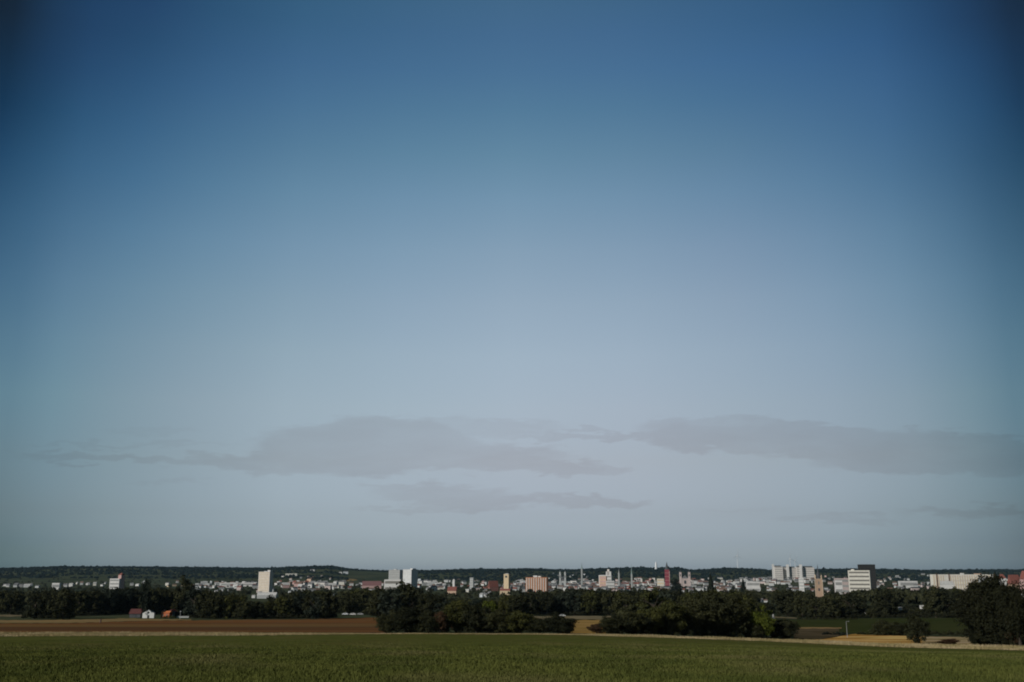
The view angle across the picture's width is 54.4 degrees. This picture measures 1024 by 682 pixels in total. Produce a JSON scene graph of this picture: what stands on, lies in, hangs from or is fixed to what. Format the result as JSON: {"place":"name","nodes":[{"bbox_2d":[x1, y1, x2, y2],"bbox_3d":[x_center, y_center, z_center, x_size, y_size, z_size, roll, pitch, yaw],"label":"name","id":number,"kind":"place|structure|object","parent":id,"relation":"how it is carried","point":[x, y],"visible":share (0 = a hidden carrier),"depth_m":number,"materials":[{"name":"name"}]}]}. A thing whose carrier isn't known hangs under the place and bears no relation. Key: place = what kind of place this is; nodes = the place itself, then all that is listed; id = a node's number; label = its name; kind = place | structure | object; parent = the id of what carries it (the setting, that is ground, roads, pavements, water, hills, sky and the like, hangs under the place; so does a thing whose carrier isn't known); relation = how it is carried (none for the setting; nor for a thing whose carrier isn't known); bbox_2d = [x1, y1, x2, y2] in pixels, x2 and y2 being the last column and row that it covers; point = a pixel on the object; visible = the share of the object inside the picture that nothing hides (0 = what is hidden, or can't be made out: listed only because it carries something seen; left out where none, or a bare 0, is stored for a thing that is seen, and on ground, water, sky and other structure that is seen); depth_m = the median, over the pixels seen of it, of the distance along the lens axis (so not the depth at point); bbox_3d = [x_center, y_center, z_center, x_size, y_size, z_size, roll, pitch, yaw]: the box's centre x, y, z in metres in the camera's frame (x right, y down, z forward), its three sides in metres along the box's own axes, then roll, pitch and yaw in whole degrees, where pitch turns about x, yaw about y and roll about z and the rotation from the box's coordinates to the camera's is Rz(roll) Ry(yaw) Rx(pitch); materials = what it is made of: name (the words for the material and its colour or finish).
{"place":"outdoors","nodes":[
{"label":"outdoors","id":0,"kind":"place"},
{"bbox_2d":[0,617,384,632],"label":"ploughed field","id":1,"kind":"structure","parent":0,"point":[353,625],"depth_m":374.99,"materials":[{"name":"brown soil"}]},
{"bbox_2d":[0,634,1023,681],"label":"green field","id":2,"kind":"structure","parent":0,"point":[411,638],"depth_m":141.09,"materials":[{"name":"green plant"}]},
{"bbox_2d":[0,568,1023,650],"bbox_3d":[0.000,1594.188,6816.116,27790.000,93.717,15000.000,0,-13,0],"label":"ground","id":3,"kind":"structure","parent":0,"point":[368,575],"depth_m":4703.60,"materials":[{"name":"green plant"}]},
{"bbox_2d":[0,590,24,614],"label":"broadleaf tree","id":4,"kind":"object","parent":3,"relation":"on","point":[7,601],"visible":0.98,"depth_m":698.55,"materials":[{"name":"green plant"}]},
{"bbox_2d":[25,594,46,618],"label":"broadleaf tree","id":5,"kind":"object","parent":3,"relation":"on","point":[36,608],"visible":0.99,"depth_m":563.18,"materials":[{"name":"green plant"}]},
{"bbox_2d":[45,589,77,619],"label":"broadleaf tree","id":6,"kind":"object","parent":3,"relation":"on","point":[66,605],"visible":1,"depth_m":551.18,"materials":[{"name":"green plant"}]},
{"bbox_2d":[74,591,89,611],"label":"broadleaf tree","id":7,"kind":"object","parent":3,"relation":"on","point":[81,597],"visible":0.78,"depth_m":672.48,"materials":[{"name":"green plant"}]},
{"bbox_2d":[86,590,103,614],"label":"broadleaf tree","id":8,"kind":"object","parent":3,"relation":"on","point":[98,603],"visible":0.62,"depth_m":699.63,"materials":[{"name":"green plant"}]},
{"bbox_2d":[0,618,190,622],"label":"stubble strip","id":9,"kind":"object","parent":3,"relation":"on","point":[75,620],"visible":0.93,"depth_m":518.02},
{"bbox_2d":[103,592,119,614],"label":"broadleaf tree","id":10,"kind":"object","parent":3,"relation":"on","point":[113,602],"visible":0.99,"depth_m":705.54,"materials":[{"name":"green plant"}]},
{"bbox_2d":[109,573,124,588],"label":"tower house","id":11,"kind":"structure","parent":3,"relation":"on","point":[118,583],"depth_m":2423.48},
{"bbox_2d":[108,588,126,613],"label":"broadleaf tree","id":12,"kind":"object","parent":3,"relation":"on","point":[120,600],"visible":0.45,"depth_m":717.68,"materials":[{"name":"green plant"}]},
{"bbox_2d":[118,588,140,609],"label":"broadleaf tree","id":13,"kind":"object","parent":3,"relation":"on","point":[130,599],"visible":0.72,"depth_m":730.74,"materials":[{"name":"green plant"}]},
{"bbox_2d":[139,579,152,617],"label":"broadleaf tree","id":14,"kind":"object","parent":3,"relation":"on","point":[145,601],"visible":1,"depth_m":598.79,"materials":[{"name":"green plant"}]},
{"bbox_2d":[157,588,173,610],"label":"broadleaf tree","id":15,"kind":"object","parent":3,"relation":"on","point":[164,595],"visible":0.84,"depth_m":720.13,"materials":[{"name":"green plant"}]},
{"bbox_2d":[171,575,194,615],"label":"broadleaf tree","id":16,"kind":"object","parent":3,"relation":"on","point":[187,584],"visible":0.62,"depth_m":616.63,"materials":[{"name":"green plant"}]},
{"bbox_2d":[182,587,202,614],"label":"broadleaf tree","id":17,"kind":"object","parent":3,"relation":"on","point":[190,608],"visible":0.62,"depth_m":600.36,"materials":[{"name":"green plant"}]},
{"bbox_2d":[193,589,218,617],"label":"broadleaf tree","id":18,"kind":"object","parent":3,"relation":"on","point":[199,599],"visible":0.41,"depth_m":592.37,"materials":[{"name":"green plant"}]},
{"bbox_2d":[199,594,222,618],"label":"broadleaf tree","id":19,"kind":"object","parent":3,"relation":"on","point":[207,606],"visible":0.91,"depth_m":575.19,"materials":[{"name":"green plant"}]},
{"bbox_2d":[211,595,231,618],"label":"broadleaf tree","id":20,"kind":"object","parent":3,"relation":"on","point":[218,604],"visible":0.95,"depth_m":574.75,"materials":[{"name":"green plant"}]},
{"bbox_2d":[220,595,239,618],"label":"broadleaf tree","id":21,"kind":"object","parent":3,"relation":"on","point":[229,601],"visible":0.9,"depth_m":576.43,"materials":[{"name":"green plant"}]},
{"bbox_2d":[231,601,250,618],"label":"broadleaf tree","id":22,"kind":"object","parent":3,"relation":"on","point":[244,609],"visible":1,"depth_m":571.22,"materials":[{"name":"green plant"}]},
{"bbox_2d":[249,601,266,618],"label":"broadleaf tree","id":23,"kind":"object","parent":3,"relation":"on","point":[258,608],"visible":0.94,"depth_m":577.51,"materials":[{"name":"green plant"}]},
{"bbox_2d":[258,570,272,591],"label":"apartment tower","id":24,"kind":"structure","parent":3,"relation":"on","point":[265,581],"depth_m":2520.88,"materials":[{"name":"beige concrete"}]},
{"bbox_2d":[273,595,291,617],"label":"broadleaf tree","id":25,"kind":"object","parent":3,"relation":"on","point":[283,606],"visible":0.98,"depth_m":587.16,"materials":[{"name":"green plant"}]},
{"bbox_2d":[292,592,309,617],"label":"broadleaf tree","id":26,"kind":"object","parent":3,"relation":"on","point":[297,601],"visible":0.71,"depth_m":598.58,"materials":[{"name":"green plant"}]},
{"bbox_2d":[303,591,328,618],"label":"broadleaf tree","id":27,"kind":"object","parent":3,"relation":"on","point":[314,611],"visible":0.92,"depth_m":572.88,"materials":[{"name":"green plant"}]},
{"bbox_2d":[316,590,339,618],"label":"broadleaf tree","id":28,"kind":"object","parent":3,"relation":"on","point":[334,604],"visible":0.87,"depth_m":575.38,"materials":[{"name":"green plant"}]},
{"bbox_2d":[339,592,357,613],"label":"broadleaf tree","id":29,"kind":"object","parent":3,"relation":"on","point":[345,605],"visible":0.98,"depth_m":713.62,"materials":[{"name":"green plant"}]},
{"bbox_2d":[350,588,372,614],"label":"broadleaf tree","id":30,"kind":"object","parent":3,"relation":"on","point":[361,601],"visible":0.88,"depth_m":714.04,"materials":[{"name":"green plant"}]},
{"bbox_2d":[366,589,384,615],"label":"broadleaf tree","id":31,"kind":"object","parent":3,"relation":"on","point":[374,603],"visible":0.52,"depth_m":558.37,"materials":[{"name":"green plant"}]},
{"bbox_2d":[373,613,394,632],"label":"bush","id":32,"kind":"object","parent":3,"relation":"on","point":[383,620],"visible":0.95,"depth_m":261.85,"materials":[{"name":"green plant"}]},
{"bbox_2d":[377,587,402,614],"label":"broadleaf tree","id":33,"kind":"object","parent":3,"relation":"on","point":[387,605],"visible":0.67,"depth_m":473.17,"materials":[{"name":"green plant"}]},
{"bbox_2d":[392,606,422,632],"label":"bush","id":34,"kind":"object","parent":3,"relation":"on","point":[405,619],"visible":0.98,"depth_m":261.23,"materials":[{"name":"green plant"}]},
{"bbox_2d":[395,587,424,613],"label":"broadleaf tree","id":35,"kind":"object","parent":3,"relation":"on","point":[407,595],"visible":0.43,"depth_m":488.47,"materials":[{"name":"green plant"}]},
{"bbox_2d":[403,568,417,587],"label":"apartment tower","id":36,"kind":"structure","parent":3,"relation":"on","point":[410,575],"depth_m":2763.88,"materials":[{"name":"white concrete"}]},
{"bbox_2d":[412,609,439,632],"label":"bush","id":37,"kind":"object","parent":3,"relation":"on","point":[425,621],"visible":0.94,"depth_m":260.14,"materials":[{"name":"green plant"}]},
{"bbox_2d":[420,592,439,612],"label":"broadleaf tree","id":38,"kind":"object","parent":3,"relation":"on","point":[431,600],"visible":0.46,"depth_m":490.32,"materials":[{"name":"green plant"}]},
{"bbox_2d":[432,610,448,632],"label":"bush","id":39,"kind":"object","parent":3,"relation":"on","point":[441,620],"visible":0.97,"depth_m":260.16,"materials":[{"name":"orange plant"}]},
{"bbox_2d":[439,598,469,632],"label":"bush","id":40,"kind":"object","parent":3,"relation":"on","point":[455,622],"visible":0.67,"depth_m":264.23,"materials":[{"name":"green plant"}]},
{"bbox_2d":[461,603,492,632],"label":"bush","id":41,"kind":"object","parent":3,"relation":"on","point":[474,616],"visible":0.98,"depth_m":259.02,"materials":[{"name":"green plant"}]},
{"bbox_2d":[0,577,966,604],"bbox_3d":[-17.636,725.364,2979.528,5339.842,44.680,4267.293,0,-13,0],"label":"town greenery","id":42,"kind":"object","parent":3,"relation":"on","point":[905,596],"visible":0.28,"depth_m":2067.56,"materials":[{"name":"green plant"}]},
{"bbox_2d":[486,608,510,632],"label":"bush","id":43,"kind":"object","parent":3,"relation":"on","point":[497,620],"visible":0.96,"depth_m":256.75,"materials":[{"name":"green plant"}]},
{"bbox_2d":[0,631,1023,649],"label":"field verge","id":44,"kind":"structure","parent":3,"relation":"on","point":[365,633],"depth_m":238.04,"materials":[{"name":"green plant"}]},
{"bbox_2d":[0,565,1023,580],"bbox_3d":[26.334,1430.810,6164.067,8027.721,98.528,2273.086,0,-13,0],"label":"distant wood","id":45,"kind":"object","parent":3,"relation":"on","point":[188,570],"visible":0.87,"depth_m":6172.10,"materials":[{"name":"green plant"}]},
{"bbox_2d":[0,604,1023,644],"bbox_3d":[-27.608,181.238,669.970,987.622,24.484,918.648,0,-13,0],"label":"undergrowth","id":46,"kind":"object","parent":3,"relation":"on","point":[433,629],"visible":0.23,"depth_m":595.15,"materials":[{"name":"green plant"}]},
{"bbox_2d":[505,593,532,613],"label":"broadleaf tree","id":47,"kind":"object","parent":3,"relation":"on","point":[517,603],"visible":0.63,"depth_m":485.96,"materials":[{"name":"green plant"}]},
{"bbox_2d":[504,610,537,633],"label":"bush","id":48,"kind":"object","parent":3,"relation":"on","point":[517,621],"visible":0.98,"depth_m":255.28,"materials":[{"name":"green plant"}]},
{"bbox_2d":[524,591,539,613],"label":"broadleaf tree","id":49,"kind":"object","parent":3,"relation":"on","point":[534,603],"visible":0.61,"depth_m":673.39,"materials":[{"name":"green plant"}]},
{"bbox_2d":[526,576,547,592],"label":"apartment block","id":50,"kind":"structure","parent":3,"relation":"on","point":[535,583],"depth_m":2275.75,"materials":[{"name":"beige concrete"}]},
{"bbox_2d":[527,619,550,633],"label":"bush","id":51,"kind":"object","parent":3,"relation":"on","point":[540,625],"visible":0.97,"depth_m":254.49,"materials":[{"name":"green plant"}]},
{"bbox_2d":[536,591,555,615],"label":"broadleaf tree","id":52,"kind":"object","parent":3,"relation":"on","point":[545,597],"visible":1,"depth_m":676.01,"materials":[{"name":"green plant"}]},
{"bbox_2d":[540,614,578,633],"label":"bush","id":53,"kind":"object","parent":3,"relation":"on","point":[559,624],"visible":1,"depth_m":253.63,"materials":[{"name":"green plant"}]},
{"bbox_2d":[192,577,930,593],"bbox_3d":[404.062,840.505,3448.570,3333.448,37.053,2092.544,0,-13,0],"label":"distant houses","id":54,"kind":"structure","parent":3,"relation":"on","point":[623,586],"depth_m":3132.45,"materials":[{"name":"stone"}]},
{"bbox_2d":[555,592,570,613],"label":"broadleaf tree","id":55,"kind":"object","parent":3,"relation":"on","point":[561,606],"visible":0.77,"depth_m":686.80,"materials":[{"name":"green plant"}]},
{"bbox_2d":[564,589,585,614],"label":"broadleaf tree","id":56,"kind":"object","parent":3,"relation":"on","point":[574,602],"visible":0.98,"depth_m":681.25,"materials":[{"name":"green plant"}]},
{"bbox_2d":[580,590,601,615],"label":"broadleaf tree","id":57,"kind":"object","parent":3,"relation":"on","point":[592,598],"visible":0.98,"depth_m":677.44,"materials":[{"name":"green plant"}]},
{"bbox_2d":[599,590,614,615],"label":"broadleaf tree","id":58,"kind":"object","parent":3,"relation":"on","point":[604,600],"visible":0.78,"depth_m":676.97,"materials":[{"name":"green plant"}]},
{"bbox_2d":[597,616,621,634],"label":"bush","id":59,"kind":"object","parent":3,"relation":"on","point":[606,621],"visible":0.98,"depth_m":257.93,"materials":[{"name":"green plant"}]},
{"bbox_2d":[606,616,631,633],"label":"bush","id":60,"kind":"object","parent":3,"relation":"on","point":[625,625],"visible":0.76,"depth_m":258.33,"materials":[{"name":"green plant"}]},
{"bbox_2d":[611,592,634,617],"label":"broadleaf tree","id":61,"kind":"object","parent":3,"relation":"on","point":[618,608],"visible":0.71,"depth_m":492.57,"materials":[{"name":"green plant"}]},
{"bbox_2d":[621,609,649,634],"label":"bush","id":62,"kind":"object","parent":3,"relation":"on","point":[637,623],"visible":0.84,"depth_m":259.98,"materials":[{"name":"green plant"}]},
{"bbox_2d":[628,592,647,612],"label":"broadleaf tree","id":63,"kind":"object","parent":3,"relation":"on","point":[634,600],"visible":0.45,"depth_m":491.56,"materials":[{"name":"green plant"}]},
{"bbox_2d":[632,613,654,634],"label":"bush","id":64,"kind":"object","parent":3,"relation":"on","point":[650,623],"visible":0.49,"depth_m":262.73,"materials":[{"name":"green plant"}]},
{"bbox_2d":[636,607,664,634],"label":"bush","id":65,"kind":"object","parent":3,"relation":"on","point":[656,614],"visible":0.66,"depth_m":265.75,"materials":[{"name":"green plant"}]},
{"bbox_2d":[635,587,668,611],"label":"broadleaf tree","id":66,"kind":"object","parent":3,"relation":"on","point":[650,596],"visible":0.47,"depth_m":458.88,"materials":[{"name":"green plant"}]},
{"bbox_2d":[655,613,676,634],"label":"bush","id":67,"kind":"object","parent":3,"relation":"on","point":[665,628],"visible":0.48,"depth_m":269.56,"materials":[{"name":"green plant"}]},
{"bbox_2d":[651,598,692,635],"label":"broadleaf tree","id":68,"kind":"object","parent":3,"relation":"on","point":[676,614],"visible":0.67,"depth_m":272.12,"materials":[{"name":"green plant"}]},
{"bbox_2d":[678,596,717,636],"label":"broadleaf tree","id":69,"kind":"object","parent":3,"relation":"on","point":[700,615],"visible":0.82,"depth_m":279.52,"materials":[{"name":"green plant"}]},
{"bbox_2d":[700,588,734,635],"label":"broadleaf tree","id":70,"kind":"object","parent":3,"relation":"on","point":[720,607],"visible":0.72,"depth_m":283.33,"materials":[{"name":"green plant"}]},
{"bbox_2d":[717,592,752,637],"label":"broadleaf tree","id":71,"kind":"object","parent":3,"relation":"on","point":[739,613],"visible":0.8,"depth_m":285.92,"materials":[{"name":"green plant"}]},
{"bbox_2d":[746,622,764,637],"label":"bush","id":72,"kind":"object","parent":3,"relation":"on","point":[754,629],"visible":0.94,"depth_m":286.00,"materials":[{"name":"green plant"}]},
{"bbox_2d":[748,605,775,637],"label":"broadleaf tree","id":73,"kind":"object","parent":3,"relation":"on","point":[764,619],"visible":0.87,"depth_m":286.44,"materials":[{"name":"green plant"}]},
{"bbox_2d":[772,587,794,612],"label":"broadleaf tree","id":74,"kind":"object","parent":3,"relation":"on","point":[784,594],"visible":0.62,"depth_m":648.85,"materials":[{"name":"green plant"}]},
{"bbox_2d":[767,618,800,638],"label":"bush","id":75,"kind":"object","parent":3,"relation":"on","point":[788,628],"visible":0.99,"depth_m":288.59,"materials":[{"name":"green plant"}]},
{"bbox_2d":[772,564,814,580],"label":"apartment building","id":76,"kind":"structure","parent":3,"relation":"on","point":[786,571],"depth_m":3884.93,"materials":[{"name":"concrete"}]},
{"bbox_2d":[785,591,801,613],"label":"broadleaf tree","id":77,"kind":"object","parent":3,"relation":"on","point":[790,599],"visible":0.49,"depth_m":625.45,"materials":[{"name":"green plant"}]},
{"bbox_2d":[793,594,807,617],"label":"broadleaf tree","id":78,"kind":"object","parent":3,"relation":"on","point":[800,604],"visible":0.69,"depth_m":609.72,"materials":[{"name":"green plant"}]},
{"bbox_2d":[806,598,825,617],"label":"broadleaf tree","id":79,"kind":"object","parent":3,"relation":"on","point":[813,604],"visible":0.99,"depth_m":592.02,"materials":[{"name":"green plant"}]},
{"bbox_2d":[794,628,838,638],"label":"brown plot","id":80,"kind":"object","parent":3,"relation":"on","point":[813,633],"visible":0.82,"depth_m":340.31,"materials":[{"name":"brown soil"}]},
{"bbox_2d":[814,565,823,596],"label":"church tower","id":81,"kind":"structure","parent":3,"relation":"on","point":[818,585],"depth_m":1646.89,"materials":[{"name":"stone"}]},
{"bbox_2d":[820,593,840,617],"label":"broadleaf tree","id":82,"kind":"object","parent":3,"relation":"on","point":[830,607],"visible":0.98,"depth_m":587.24,"materials":[{"name":"green plant"}]},
{"bbox_2d":[840,593,868,617],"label":"broadleaf tree","id":83,"kind":"object","parent":3,"relation":"on","point":[858,606],"visible":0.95,"depth_m":603.17,"materials":[{"name":"green plant"}]},
{"bbox_2d":[848,569,871,591],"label":"office block","id":84,"kind":"structure","parent":3,"relation":"on","point":[859,579],"depth_m":2178.14,"materials":[{"name":"white concrete"}]},
{"bbox_2d":[857,564,876,588],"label":"office tower","id":85,"kind":"structure","parent":3,"relation":"on","point":[871,567],"depth_m":2423.72,"materials":[{"name":"black glass"}]},
{"bbox_2d":[817,634,924,643],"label":"field","id":86,"kind":"structure","parent":3,"relation":"on","point":[878,638],"depth_m":300.30,"materials":[{"name":"beige plant"}]},
{"bbox_2d":[867,619,894,634],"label":"bush","id":87,"kind":"object","parent":3,"relation":"on","point":[882,626],"visible":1,"depth_m":327.35,"materials":[{"name":"green plant"}]},
{"bbox_2d":[872,588,898,617],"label":"broadleaf tree","id":88,"kind":"object","parent":3,"relation":"on","point":[883,605],"visible":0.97,"depth_m":612.35,"materials":[{"name":"green plant"}]},
{"bbox_2d":[889,622,910,635],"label":"bush","id":89,"kind":"object","parent":3,"relation":"on","point":[898,628],"visible":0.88,"depth_m":324.08,"materials":[{"name":"green plant"}]},
{"bbox_2d":[903,613,930,642],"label":"bush","id":90,"kind":"object","parent":3,"relation":"on","point":[917,626],"visible":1,"depth_m":257.06,"materials":[{"name":"green plant"}]},
{"bbox_2d":[922,586,945,617],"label":"broadleaf tree","id":91,"kind":"object","parent":3,"relation":"on","point":[930,601],"visible":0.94,"depth_m":611.23,"materials":[{"name":"green plant"}]},
{"bbox_2d":[922,636,971,644],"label":"straw strip","id":92,"kind":"object","parent":3,"relation":"on","point":[932,639],"visible":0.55,"depth_m":291.86,"materials":[{"name":"beige plant"}]},
{"bbox_2d":[935,591,960,617],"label":"broadleaf tree","id":93,"kind":"object","parent":3,"relation":"on","point":[946,597],"visible":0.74,"depth_m":609.04,"materials":[{"name":"green plant"}]},
{"bbox_2d":[930,573,993,589],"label":"factory","id":94,"kind":"structure","parent":3,"relation":"on","point":[961,580],"depth_m":2618.04,"materials":[{"name":"white concrete"}]},
{"bbox_2d":[946,578,986,644],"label":"broadleaf tree","id":95,"kind":"object","parent":3,"relation":"on","point":[958,609],"visible":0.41,"depth_m":245.05,"materials":[{"name":"green plant"}]},
{"bbox_2d":[968,633,994,644],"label":"bush","id":96,"kind":"object","parent":3,"relation":"on","point":[980,640],"visible":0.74,"depth_m":241.09,"materials":[{"name":"green plant"}]},
{"bbox_2d":[961,571,1022,645],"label":"broadleaf tree","id":97,"kind":"object","parent":3,"relation":"on","point":[989,622],"visible":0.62,"depth_m":238.18,"materials":[{"name":"green plant"}]},
{"bbox_2d":[993,578,1023,645],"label":"broadleaf tree","id":98,"kind":"object","parent":3,"relation":"on","point":[1013,617],"visible":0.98,"depth_m":231.31,"materials":[{"name":"green plant"}]},
{"bbox_2d":[0,0,1023,569],"label":"sky","id":99,"kind":"structure","parent":0,"point":[360,284],"materials":[{"name":"blue"}]},
{"bbox_2d":[559,620,605,633],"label":"gold field","id":100,"kind":"structure","parent":0,"point":[581,626],"depth_m":364.91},
{"bbox_2d":[781,618,968,633],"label":"meadow","id":101,"kind":"structure","parent":0,"point":[940,625],"depth_m":454.90,"materials":[{"name":"green plant"}]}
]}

